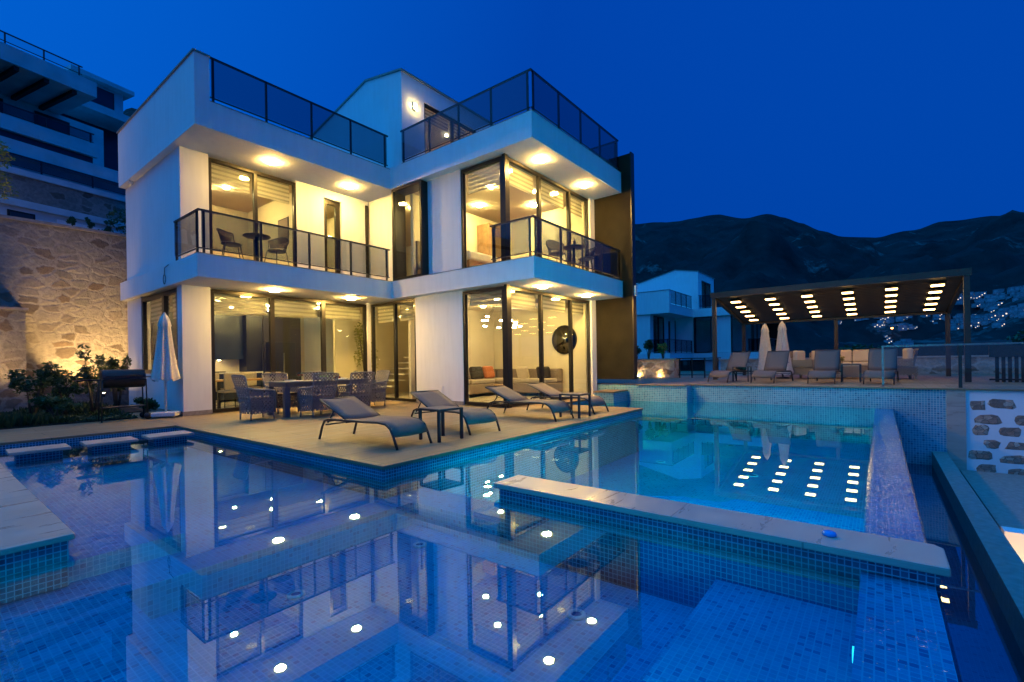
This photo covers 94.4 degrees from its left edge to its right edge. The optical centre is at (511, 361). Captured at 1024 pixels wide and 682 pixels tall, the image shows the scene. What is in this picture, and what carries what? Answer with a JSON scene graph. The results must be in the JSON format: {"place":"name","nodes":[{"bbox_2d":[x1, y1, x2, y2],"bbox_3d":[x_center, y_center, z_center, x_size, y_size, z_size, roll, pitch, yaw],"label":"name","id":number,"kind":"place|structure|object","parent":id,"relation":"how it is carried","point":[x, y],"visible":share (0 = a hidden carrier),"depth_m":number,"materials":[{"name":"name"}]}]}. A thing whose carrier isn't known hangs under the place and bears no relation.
{"place":"outdoors","nodes":[
{"label":"outdoors","id":0,"kind":"place"},
{"bbox_2d":[0,30,134,233],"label":"hillside building","id":1,"kind":"structure","parent":0,"point":[60,127],"depth_m":17.71,"materials":[{"name":"grey concrete"}]},
{"bbox_2d":[7,209,34,219],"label":"window","id":2,"kind":"structure","parent":1,"relation":"in","point":[10,212],"depth_m":16.15,"materials":[{"name":"black glass"}]},
{"bbox_2d":[34,110,69,135],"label":"window","id":3,"kind":"structure","parent":1,"relation":"in","point":[37,119],"depth_m":19.31,"materials":[{"name":"black glass"}]},
{"bbox_2d":[91,87,113,109],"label":"window","id":4,"kind":"structure","parent":1,"relation":"in","point":[104,98],"depth_m":22.69,"materials":[{"name":"black glass"}]},
{"bbox_2d":[0,405,150,429],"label":"garden soil","id":5,"kind":"structure","parent":0,"point":[130,410],"depth_m":10.06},
{"bbox_2d":[0,306,28,411],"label":"garden wall","id":6,"kind":"structure","parent":5,"relation":"on","point":[13,338],"depth_m":11.73,"materials":[{"name":"grey stone"}]},
{"bbox_2d":[4,361,62,414],"bbox_3d":[-10.440,0.630,10.228,1.026,1.290,0.749,-1,0,-8],"label":"garden shrub","id":7,"kind":"object","parent":5,"relation":"on","point":[24,387],"visible":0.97,"depth_m":10.25,"materials":[{"name":"green plant"}]},
{"bbox_2d":[27,394,80,418],"bbox_3d":[-9.513,0.965,9.979,0.966,0.586,0.697,-1,0,5],"label":"garden shrub","id":8,"kind":"object","parent":5,"relation":"on","point":[57,403],"visible":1,"depth_m":9.82,"materials":[{"name":"green plant"}]},
{"bbox_2d":[0,214,128,407],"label":"retaining wall","id":9,"kind":"structure","parent":5,"relation":"on","point":[61,282],"depth_m":13.02,"materials":[{"name":"grey stone"}]},
{"bbox_2d":[45,369,87,414],"bbox_3d":[-10.450,0.724,11.021,0.717,1.102,1.007,-1,0,-2],"label":"garden shrub","id":10,"kind":"object","parent":5,"relation":"on","point":[58,389],"visible":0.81,"depth_m":10.96,"materials":[{"name":"green plant"}]},
{"bbox_2d":[0,400,137,427],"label":"ground cover","id":11,"kind":"object","parent":5,"relation":"on","point":[22,417],"visible":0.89,"depth_m":9.80,"materials":[{"name":"green plant"}]},
{"bbox_2d":[74,344,114,414],"bbox_3d":[-9.853,0.422,11.182,0.802,1.683,0.740,-1,0,38],"label":"garden shrub","id":12,"kind":"object","parent":5,"relation":"on","point":[87,373],"visible":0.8,"depth_m":11.12,"materials":[{"name":"green plant"}]},
{"bbox_2d":[104,355,131,409],"bbox_3d":[-10.224,0.551,12.269,0.625,1.432,0.461,-1,0,-22],"label":"garden shrub","id":13,"kind":"object","parent":5,"relation":"on","point":[112,362],"visible":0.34,"depth_m":12.26,"materials":[{"name":"green plant"}]},
{"bbox_2d":[63,398,573,457],"bbox_3d":[-7.275,2.259,10.774,16.000,1.950,18.300,-1,0,38],"label":"deck base","id":14,"kind":"object","parent":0,"point":[68,454],"depth_m":8.55,"materials":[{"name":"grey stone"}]},
{"bbox_2d":[0,398,642,469],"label":"pool deck","id":15,"kind":"structure","parent":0,"point":[369,445],"depth_m":8.14,"materials":[{"name":"stone"}]},
{"bbox_2d":[74,369,150,422],"bbox_3d":[-8.238,0.712,10.077,0.452,1.076,1.550,-1,0,41],"label":"barbecue","id":16,"kind":"object","parent":15,"relation":"on","point":[125,378],"visible":0.97,"depth_m":9.94,"materials":[{"name":"black metal"}]},
{"bbox_2d":[133,397,159,411],"bbox_3d":[-8.420,1.017,10.918,0.508,0.444,0.696,-1,0,-35],"label":"garden shrub","id":17,"kind":"object","parent":15,"relation":"on","point":[153,404],"visible":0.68,"depth_m":10.85,"materials":[{"name":"green plant"}]},
{"bbox_2d":[150,312,181,416],"bbox_3d":[-7.682,0.061,10.492,0.572,2.300,0.572,-1,0,-17],"label":"closed umbrella","id":18,"kind":"object","parent":15,"relation":"on","point":[165,368],"visible":1,"depth_m":10.38,"materials":[{"name":"beige fabric"}]},
{"bbox_2d":[231,375,275,420],"bbox_3d":[-5.349,0.734,9.782,0.630,0.940,0.686,-1,0,38],"label":"wicker armchair","id":19,"kind":"object","parent":15,"relation":"on","point":[255,399],"visible":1,"depth_m":9.65,"materials":[{"name":"grey wicker"}]},
{"bbox_2d":[262,373,300,413],"bbox_3d":[-5.458,0.736,11.204,0.686,0.940,0.630,-1,0,36],"label":"wicker armchair","id":20,"kind":"object","parent":15,"relation":"on","point":[279,393],"visible":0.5,"depth_m":11.19,"materials":[{"name":"grey wicker"}]},
{"bbox_2d":[297,373,338,417],"bbox_3d":[-4.154,0.714,10.199,0.686,0.940,0.630,-1,0,34],"label":"wicker armchair","id":21,"kind":"object","parent":15,"relation":"on","point":[314,402],"visible":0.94,"depth_m":10.03,"materials":[{"name":"grey wicker"}]},
{"bbox_2d":[266,378,370,417],"bbox_3d":[-4.492,0.814,11.129,0.920,0.750,2.100,-1,0,40],"label":"dining table","id":22,"kind":"object","parent":15,"relation":"on","point":[286,385],"visible":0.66,"depth_m":10.33,"materials":[{"name":"grey metal"}]},
{"bbox_2d":[303,371,336,408],"bbox_3d":[-4.866,0.726,12.016,0.686,0.940,0.630,-1,0,41],"label":"wicker armchair","id":23,"kind":"object","parent":15,"relation":"on","point":[311,372],"visible":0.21,"depth_m":12.06,"materials":[{"name":"grey wicker"}]},
{"bbox_2d":[337,372,374,406],"bbox_3d":[-3.575,0.705,10.881,0.686,0.940,0.630,-1,0,40],"label":"wicker armchair","id":24,"kind":"object","parent":15,"relation":"on","point":[358,394],"visible":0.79,"depth_m":10.74,"materials":[{"name":"grey wicker"}]},
{"bbox_2d":[357,370,389,405],"bbox_3d":[-3.594,0.705,12.364,0.630,0.940,0.686,-1,0,42],"label":"wicker armchair","id":25,"kind":"object","parent":15,"relation":"on","point":[378,390],"visible":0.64,"depth_m":12.27,"materials":[{"name":"grey wicker"}]},
{"bbox_2d":[318,396,431,449],"bbox_3d":[-2.002,0.849,6.816,1.771,0.612,0.634,-1,0,36],"label":"sun lounger","id":26,"kind":"object","parent":15,"relation":"on","point":[350,409],"visible":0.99,"depth_m":6.81,"materials":[{"name":"beige fabric"}]},
{"bbox_2d":[116,48,637,415],"bbox_3d":[-3.591,-3.714,13.610,10.940,9.775,9.783,-1,0,38],"label":"villa","id":27,"kind":"object","parent":15,"relation":"on","point":[366,185],"visible":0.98,"depth_m":12.81,"materials":[{"name":"white paint"}]},
{"bbox_2d":[142,288,177,373],"bbox_3d":[-8.640,-0.684,11.729,2.650,1.980,0.173,-1,0,38],"label":"window","id":28,"kind":"structure","parent":27,"relation":"in","point":[165,296],"depth_m":12.23,"materials":[{"name":"black glass"}]},
{"bbox_2d":[150,311,301,399],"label":"kitchen cabinets","id":29,"kind":"object","parent":27,"relation":"on","point":[239,337],"visible":0.45,"depth_m":14.93,"materials":[{"name":"grey wood"}]},
{"bbox_2d":[216,228,243,258],"bbox_3d":[-6.470,-2.627,10.869,0.528,0.772,0.544,-1,0,-37],"label":"chair","id":30,"kind":"object","parent":27,"relation":"on","point":[226,238],"visible":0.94,"depth_m":10.70,"materials":[{"name":"wicker"}]},
{"bbox_2d":[218,373,242,407],"bbox_3d":[-7.258,0.761,12.198,0.460,0.921,0.460,-1,0,38],"label":"dining chair","id":31,"kind":"object","parent":27,"relation":"on","point":[229,386],"visible":0.69,"depth_m":11.99,"materials":[{"name":"beige fabric"}]},
{"bbox_2d":[215,378,285,408],"bbox_3d":[-7.292,0.851,12.985,0.840,0.740,1.800,-1,0,38],"label":"indoor table","id":32,"kind":"object","parent":27,"relation":"on","point":[218,381],"visible":0.23,"depth_m":12.13,"materials":[{"name":"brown wood"}]},
{"bbox_2d":[240,372,263,391],"bbox_3d":[-7.491,0.765,13.644,0.460,0.921,0.460,-1,0,38],"label":"dining chair","id":33,"kind":"object","parent":27,"relation":"on","point":[253,383],"visible":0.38,"depth_m":13.78,"materials":[{"name":"beige fabric"}]},
{"bbox_2d":[208,157,296,266],"bbox_3d":[-6.533,-3.524,12.011,0.173,2.570,2.120,-1,0,38],"label":"sliding window","id":34,"kind":"structure","parent":27,"relation":"in","point":[254,173],"depth_m":11.96,"materials":[{"name":"brown metal"}]},
{"bbox_2d":[242,233,270,260],"bbox_3d":[-6.063,-2.619,11.265,0.600,0.740,0.600,-1,0,38],"label":"bistro table","id":35,"kind":"object","parent":27,"relation":"on","point":[255,237],"visible":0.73,"depth_m":11.23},
{"bbox_2d":[264,237,288,264],"bbox_3d":[-5.742,-2.639,11.626,0.528,0.772,0.544,-1,0,18],"label":"chair","id":36,"kind":"object","parent":27,"relation":"on","point":[281,242],"visible":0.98,"depth_m":11.48,"materials":[{"name":"wicker"}]},
{"bbox_2d":[266,342,295,397],"bbox_3d":[-7.521,0.300,15.458,0.380,1.850,0.800,-1,0,38],"label":"fridge","id":37,"kind":"object","parent":27,"relation":"on","point":[285,355],"visible":0.52,"depth_m":15.40,"materials":[{"name":"black metal"}]},
{"bbox_2d":[278,217,288,238],"bbox_3d":[-6.617,-3.777,13.707,0.600,0.700,0.018,-1,0,38],"label":"picture","id":38,"kind":"object","parent":27,"relation":"attached to","point":[283,232],"visible":0.57,"depth_m":13.68,"materials":[{"name":"white paper"}]},
{"bbox_2d":[210,289,367,412],"bbox_3d":[-5.815,-0.265,12.869,0.173,2.910,4.290,-1,0,38],"label":"sliding window","id":39,"kind":"structure","parent":27,"relation":"in","point":[213,292],"depth_m":12.29,"materials":[{"name":"brown metal"}]},
{"bbox_2d":[324,198,340,272],"bbox_3d":[-5.241,-3.455,13.712,0.090,2.390,0.550,-1,0,38],"label":"balcony door","id":40,"kind":"structure","parent":27,"relation":"in","point":[336,205],"depth_m":13.81,"materials":[{"name":"brown metal"}]},
{"bbox_2d":[353,322,378,370],"bbox_3d":[-5.031,-0.131,16.310,0.854,2.474,1.050,-1,0,-17],"label":"indoor plant","id":41,"kind":"object","parent":27,"relation":"on","point":[358,330],"visible":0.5,"depth_m":16.16,"materials":[{"name":"green plant"}]},
{"bbox_2d":[371,299,416,401],"bbox_3d":[-3.454,-0.304,14.040,2.060,2.910,0.173,-1,0,38],"label":"glazed door","id":42,"kind":"structure","parent":27,"relation":"in","point":[392,304],"depth_m":13.95,"materials":[{"name":"brown metal"}]},
{"bbox_2d":[391,180,428,280],"bbox_3d":[-2.800,-3.605,13.338,1.240,2.590,0.445,-1,0,38],"label":"window","id":43,"kind":"structure","parent":27,"relation":"in","point":[398,195],"depth_m":13.52,"materials":[{"name":"brown metal"}]},
{"bbox_2d":[424,103,475,152],"bbox_3d":[-1.924,-6.660,15.212,0.173,2.190,2.550,-1,0,38],"label":"penthouse door","id":44,"kind":"structure","parent":27,"relation":"in","point":[452,121],"depth_m":15.08,"materials":[{"name":"brown metal"}]},
{"bbox_2d":[416,241,500,273],"bbox_3d":[-1.419,-2.975,13.823,2.150,1.100,1.800,-1,0,38],"label":"bed","id":45,"kind":"object","parent":27,"relation":"on","point":[474,258],"visible":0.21,"depth_m":12.93,"materials":[{"name":"fabric"}]},
{"bbox_2d":[461,156,502,267],"bbox_3d":[-0.710,-3.634,11.871,1.380,2.600,0.169,-1,0,38],"label":"corner window","id":46,"kind":"structure","parent":27,"relation":"in","point":[499,159],"depth_m":12.05,"materials":[{"name":"brown metal"}]},
{"bbox_2d":[463,286,505,406],"bbox_3d":[-0.656,-0.350,11.871,1.380,2.910,0.169,-1,0,38],"label":"corner window","id":47,"kind":"structure","parent":27,"relation":"in","point":[496,290],"depth_m":12.10,"materials":[{"name":"brown metal"}]},
{"bbox_2d":[477,223,500,256],"bbox_3d":[-0.614,-3.439,16.103,0.500,2.200,1.100,-1,0,38],"label":"wardrobe","id":48,"kind":"object","parent":27,"relation":"in","point":[484,238],"visible":0.21,"depth_m":15.70,"materials":[{"name":"brown wood"}]},
{"bbox_2d":[469,368,562,394],"bbox_3d":[-0.549,0.633,14.623,2.850,0.740,3.460,-1,0,38],"label":"corner sofa","id":49,"kind":"object","parent":27,"relation":"on","point":[520,385],"visible":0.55,"depth_m":14.99,"materials":[{"name":"beige fabric"}]},
{"bbox_2d":[469,366,483,378],"bbox_3d":[-1.158,0.374,15.434,0.500,0.420,0.160,-1,-18,-42],"label":"cushion","id":50,"kind":"object","parent":49,"relation":"on","point":[476,372],"visible":0.93,"depth_m":15.34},
{"bbox_2d":[516,367,529,377],"bbox_3d":[0.355,0.369,15.590,0.460,0.400,0.140,-1,18,38],"label":"cushion","id":51,"kind":"object","parent":49,"relation":"on","point":[522,372],"visible":0.91,"depth_m":15.50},
{"bbox_2d":[508,157,588,270],"bbox_3d":[1.067,-3.663,13.049,0.173,2.600,4.000,-1,0,38],"label":"sliding window","id":52,"kind":"structure","parent":27,"relation":"in","point":[538,176],"depth_m":12.86,"materials":[{"name":"brown metal"}]},
{"bbox_2d":[510,286,590,406],"bbox_3d":[1.121,-0.379,13.049,0.173,2.910,4.000,-1,0,38],"label":"sliding window","id":53,"kind":"structure","parent":27,"relation":"in","point":[540,294],"depth_m":13.10,"materials":[{"name":"brown metal"}]},
{"bbox_2d":[546,240,567,264],"bbox_3d":[1.144,-2.752,12.365,0.528,0.772,0.544,-1,0,-37],"label":"chair","id":54,"kind":"object","parent":27,"relation":"on","point":[552,245],"visible":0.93,"depth_m":12.20,"materials":[{"name":"wicker"}]},
{"bbox_2d":[552,325,576,353],"bbox_3d":[1.663,-0.693,15.097,0.920,0.920,0.034,-1,0,38],"label":"round mirror","id":55,"kind":"object","parent":27,"relation":"attached to","point":[560,339],"visible":0.87,"depth_m":15.12,"materials":[{"name":"black mirror"}]},
{"bbox_2d":[564,244,584,266],"bbox_3d":[1.680,-2.746,12.877,0.600,0.740,0.600,-1,0,38],"label":"bistro table","id":56,"kind":"object","parent":27,"relation":"on","point":[572,247],"visible":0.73,"depth_m":12.84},
{"bbox_2d":[578,247,595,271],"bbox_3d":[2.077,-2.767,13.096,0.528,0.772,0.544,-1,0,8],"label":"chair","id":57,"kind":"object","parent":27,"relation":"on","point":[589,254],"visible":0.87,"depth_m":12.91,"materials":[{"name":"fabric"}]},
{"bbox_2d":[418,405,462,442],"bbox_3d":[-1.035,0.902,6.904,0.460,0.460,0.460,-1,0,42],"label":"side table","id":58,"kind":"object","parent":15,"relation":"on","point":[439,410],"visible":0.95,"depth_m":6.87,"materials":[{"name":"black metal"}]},
{"bbox_2d":[410,390,500,434],"bbox_3d":[-1.015,0.832,8.038,0.634,0.612,1.771,-1,0,-43],"label":"sun lounger","id":59,"kind":"object","parent":15,"relation":"on","point":[432,398],"visible":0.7,"depth_m":8.03,"materials":[{"name":"beige fabric"}]},
{"bbox_2d":[485,385,573,421],"bbox_3d":[0.312,0.811,9.408,1.771,0.612,0.634,-1,0,39],"label":"sun lounger","id":60,"kind":"object","parent":15,"relation":"on","point":[510,396],"visible":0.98,"depth_m":9.43,"materials":[{"name":"beige fabric"}]},
{"bbox_2d":[526,382,608,413],"bbox_3d":[1.202,0.796,10.490,1.771,0.612,0.634,-1,0,39],"label":"sun lounger","id":61,"kind":"object","parent":15,"relation":"on","point":[550,392],"visible":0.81,"depth_m":10.52,"materials":[{"name":"beige fabric"}]},
{"bbox_2d":[559,392,590,417],"bbox_3d":[1.252,0.864,9.394,0.460,0.460,0.460,-1,0,38],"label":"side table","id":62,"kind":"object","parent":15,"relation":"on","point":[570,394],"visible":0.91,"depth_m":9.35,"materials":[{"name":"black metal"}]},
{"bbox_2d":[0,409,957,681],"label":"pool basin","id":63,"kind":"object","parent":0,"point":[192,565],"visible":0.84,"depth_m":3.37,"materials":[{"name":"blue liquid"}]},
{"bbox_2d":[0,464,74,604],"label":"stone platform","id":64,"kind":"structure","parent":63,"relation":"on","point":[36,535],"depth_m":3.16,"materials":[{"name":"stone"}]},
{"bbox_2d":[5,443,70,467],"bbox_3d":[-6.698,1.375,6.706,0.500,0.300,0.620,-1,0,40],"label":"stepping stone","id":65,"kind":"object","parent":63,"relation":"on","point":[36,455],"visible":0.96,"depth_m":6.60,"materials":[{"name":"stone"}]},
{"bbox_2d":[286,589,304,599],"bbox_3d":[-1.607,1.732,3.523,0.130,0.018,0.130,-1,0,38],"label":"underwater light","id":66,"kind":"object","parent":63,"relation":"on","point":[295,594],"visible":1,"depth_m":3.51,"materials":[{"name":"white plastic"}]},
{"bbox_2d":[0,401,642,502],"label":"pool wall","id":67,"kind":"structure","parent":63,"relation":"on","point":[563,454],"depth_m":6.94,"materials":[{"name":"blue tile"}]},
{"bbox_2d":[0,400,961,681],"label":"pool water","id":68,"kind":"structure","parent":63,"relation":"in","point":[776,414],"depth_m":9.64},
{"bbox_2d":[80,436,138,462],"bbox_3d":[-6.220,1.367,7.323,0.500,0.300,0.620,-1,0,40],"label":"stepping stone","id":69,"kind":"object","parent":68,"relation":"in","point":[108,449],"visible":1,"depth_m":7.21,"materials":[{"name":"stone"}]},
{"bbox_2d":[141,430,193,454],"bbox_3d":[-5.754,1.359,7.923,0.500,0.300,0.620,-1,0,40],"label":"stepping stone","id":70,"kind":"object","parent":68,"relation":"in","point":[160,444],"visible":1,"depth_m":7.81,"materials":[{"name":"stone"}]},
{"bbox_2d":[593,389,627,402],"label":"entry block","id":71,"kind":"structure","parent":68,"relation":"in","point":[611,395],"depth_m":13.66,"materials":[{"name":"tile"}]},
{"bbox_2d":[567,609,585,620],"bbox_3d":[0.432,1.699,3.181,0.130,0.018,0.130,-1,0,38],"label":"underwater light","id":72,"kind":"object","parent":63,"relation":"on","point":[576,614],"visible":1,"depth_m":3.17,"materials":[{"name":"blue plastic"}]},
{"bbox_2d":[493,475,950,614],"bbox_3d":[1.185,2.046,3.557,3.100,1.900,0.390,-1,0,38],"label":"pool ledge","id":73,"kind":"object","parent":63,"relation":"on","point":[686,554],"visible":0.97,"depth_m":3.34,"materials":[{"name":"stone"}]},
{"bbox_2d":[598,384,946,464],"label":"pool wall","id":74,"kind":"structure","parent":63,"relation":"on","point":[921,417],"depth_m":11.57,"materials":[{"name":"blue tile"}]},
{"bbox_2d":[946,390,966,470],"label":"stone pier","id":75,"kind":"structure","parent":74,"relation":"attached to","point":[956,426],"depth_m":10.11,"materials":[{"name":"stone"}]},
{"bbox_2d":[0,0,1023,237],"label":"sky","id":76,"kind":"structure","parent":0,"point":[844,118],"materials":[{"name":"blue"}]},
{"bbox_2d":[123,108,1023,357],"bbox_3d":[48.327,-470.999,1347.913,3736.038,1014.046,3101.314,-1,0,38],"label":"hills","id":77,"kind":"structure","parent":0,"point":[728,253],"depth_m":1078.85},
{"bbox_2d":[636,270,785,370],"bbox_3d":[13.156,-2.029,34.879,10.880,9.775,9.780,-1,0,38],"label":"villa","id":78,"kind":"object","parent":77,"relation":"on","point":[674,310],"visible":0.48,"depth_m":34.92,"materials":[{"name":"white paint"}]},
{"bbox_2d":[693,317,712,352],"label":"bay window","id":79,"kind":"structure","parent":78,"relation":"in","point":[694,319],"depth_m":34.75,"materials":[{"name":"brown metal"}]},
{"bbox_2d":[838,344,889,355],"bbox_3d":[25.500,1.690,32.928,6.733,6.036,5.946,-1,0,38],"label":"tree","id":80,"kind":"object","parent":77,"relation":"on","point":[857,347],"visible":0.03,"depth_m":33.59,"materials":[{"name":"green plant"}]},
{"bbox_2d":[923,340,1011,346],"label":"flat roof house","id":81,"kind":"structure","parent":77,"relation":"on","point":[990,341],"depth_m":29.05,"materials":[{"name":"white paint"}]},
{"bbox_2d":[907,463,1023,681],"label":"channel water","id":82,"kind":"structure","parent":0,"point":[985,646],"depth_m":4.62,"materials":[{"name":"liquid"}]},
{"bbox_2d":[960,469,1023,562],"bbox_3d":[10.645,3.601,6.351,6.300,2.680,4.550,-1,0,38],"label":"paving","id":83,"kind":"structure","parent":0,"point":[1000,496],"depth_m":7.97,"materials":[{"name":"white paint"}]},
{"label":"channel floor","id":84,"kind":"structure","parent":0,"visible":0},
{"bbox_2d":[932,453,1023,655],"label":"channel wall","id":85,"kind":"structure","parent":84,"relation":"on","point":[1015,622],"depth_m":5.00,"materials":[{"name":"grey stone"}]},
{"bbox_3d":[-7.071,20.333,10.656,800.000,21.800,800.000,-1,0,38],"label":"ground","id":86,"kind":"structure","parent":0,"visible":0},
{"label":"terrace base","id":87,"kind":"structure","parent":86,"relation":"on","visible":0},
{"bbox_2d":[597,371,1023,390],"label":"terrace","id":88,"kind":"structure","parent":87,"relation":"on","point":[981,382],"depth_m":13.45,"materials":[{"name":"stone"}]},
{"bbox_2d":[637,358,678,377],"bbox_3d":[4.427,0.285,20.024,5.200,0.745,0.800,-1,0,38],"label":"stone planter","id":89,"kind":"object","parent":88,"relation":"on","point":[664,368],"visible":0.25,"depth_m":18.56,"materials":[{"name":"stone"}]},
{"bbox_2d":[676,357,720,377],"bbox_3d":[6.895,0.242,17.537,1.593,0.749,0.048,-1,0,38],"label":"glass fence","id":90,"kind":"object","parent":88,"relation":"on","point":[692,365],"visible":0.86,"depth_m":17.66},
{"bbox_2d":[707,351,754,382],"bbox_3d":[6.798,0.162,14.656,1.771,0.926,0.634,-1,0,-38],"label":"sun lounger","id":91,"kind":"object","parent":88,"relation":"on","point":[738,358],"visible":0.9,"depth_m":14.79,"materials":[{"name":"beige fabric"}]},
{"bbox_2d":[757,323,770,369],"bbox_3d":[8.978,-0.383,16.801,0.493,1.930,0.493,-1,0,15],"label":"closed umbrella","id":92,"kind":"object","parent":88,"relation":"on","point":[765,347],"visible":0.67,"depth_m":16.72,"materials":[{"name":"beige fabric"}]},
{"bbox_2d":[750,350,792,382],"bbox_3d":[7.685,0.148,13.991,1.771,0.926,0.634,-1,0,-44],"label":"sun lounger","id":93,"kind":"object","parent":88,"relation":"on","point":[776,362],"visible":1,"depth_m":14.17,"materials":[{"name":"beige fabric"}]},
{"bbox_2d":[776,321,793,378],"bbox_3d":[9.100,-0.395,15.947,0.607,1.950,0.607,-1,0,15],"label":"closed umbrella","id":94,"kind":"object","parent":88,"relation":"on","point":[782,343],"visible":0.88,"depth_m":15.84,"materials":[{"name":"beige fabric"}]},
{"bbox_2d":[790,351,820,378],"bbox_3d":[9.785,0.104,15.819,0.820,0.930,0.840,-1,0,-32],"label":"wicker sofa","id":95,"kind":"object","parent":88,"relation":"on","point":[801,365],"visible":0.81,"depth_m":15.68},
{"bbox_2d":[807,349,840,383],"bbox_3d":[8.723,0.131,13.196,0.634,0.926,1.771,-1,0,40],"label":"sun lounger","id":96,"kind":"object","parent":88,"relation":"on","point":[826,362],"visible":0.94,"depth_m":13.41,"materials":[{"name":"beige fabric"}]},
{"bbox_2d":[710,268,971,381],"bbox_3d":[10.655,-0.913,15.873,6.400,2.935,4.560,-1,0,38],"label":"pergola","id":97,"kind":"object","parent":88,"relation":"on","point":[926,293],"visible":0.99,"depth_m":15.28,"materials":[{"name":"brown metal"}]},
{"bbox_2d":[808,350,877,373],"bbox_3d":[11.338,0.079,16.292,2.050,0.930,0.840,-1,0,38],"label":"wicker sofa","id":98,"kind":"object","parent":88,"relation":"on","point":[860,355],"visible":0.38,"depth_m":16.09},
{"bbox_2d":[831,366,858,376],"bbox_3d":[10.622,0.326,15.282,1.040,0.360,0.640,-1,0,38],"label":"wicker coffee table","id":99,"kind":"object","parent":88,"relation":"on","point":[847,372],"visible":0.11,"depth_m":14.94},
{"bbox_2d":[719,355,1020,373],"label":"terrace wall","id":100,"kind":"structure","parent":88,"relation":"on","point":[982,364],"depth_m":17.68,"materials":[{"name":"stone"}]},
{"bbox_2d":[863,348,898,384],"bbox_3d":[9.694,0.115,12.440,0.634,0.926,1.771,-1,0,42],"label":"sun lounger","id":101,"kind":"object","parent":88,"relation":"on","point":[875,359],"visible":0.92,"depth_m":12.64,"materials":[{"name":"beige fabric"}]},
{"bbox_2d":[885,348,918,378],"bbox_3d":[11.921,0.069,14.533,0.840,0.930,0.820,-1,0,28],"label":"wicker sofa","id":102,"kind":"object","parent":88,"relation":"on","point":[905,361],"visible":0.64,"depth_m":14.21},
{"bbox_2d":[865,344,1023,355],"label":"dark panel fence","id":103,"kind":"object","parent":88,"relation":"on","point":[940,350],"visible":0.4,"depth_m":18.02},
{"bbox_2d":[881,342,1023,387],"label":"glass balustrade","id":104,"kind":"object","parent":88,"relation":"on","point":[960,384],"visible":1,"depth_m":10.20,"materials":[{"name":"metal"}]},
{"bbox_2d":[989,345,1023,381],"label":"slatted fence","id":105,"kind":"object","parent":88,"relation":"on","point":[1009,352],"visible":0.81,"depth_m":11.96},
{"bbox_2d":[966,390,1023,474],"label":"retaining wall","id":106,"kind":"structure","parent":87,"relation":"attached to","point":[994,431],"depth_m":9.78,"materials":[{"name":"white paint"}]},
{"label":"upper ground","id":107,"kind":"structure","parent":0,"visible":0},
{"bbox_2d":[0,141,19,199],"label":"tree","id":108,"kind":"object","parent":107,"relation":"on","point":[3,154],"visible":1,"depth_m":12.96,"materials":[{"name":"green plant"}]},
{"bbox_2d":[98,208,125,233],"bbox_3d":[-13.342,-4.662,16.565,2.712,3.211,2.510,-1,0,20],"label":"tree","id":109,"kind":"object","parent":107,"relation":"on","point":[112,214],"visible":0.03,"depth_m":15.92,"materials":[{"name":"green plant"}]},
{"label":"lower yard","id":110,"kind":"structure","parent":0,"visible":0},
{"bbox_2d":[932,451,1023,621],"bbox_3d":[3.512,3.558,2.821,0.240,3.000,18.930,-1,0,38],"label":"channel coping","id":111,"kind":"object","parent":110,"relation":"on","point":[1005,560],"visible":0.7,"depth_m":5.50,"materials":[{"name":"grey stone"}]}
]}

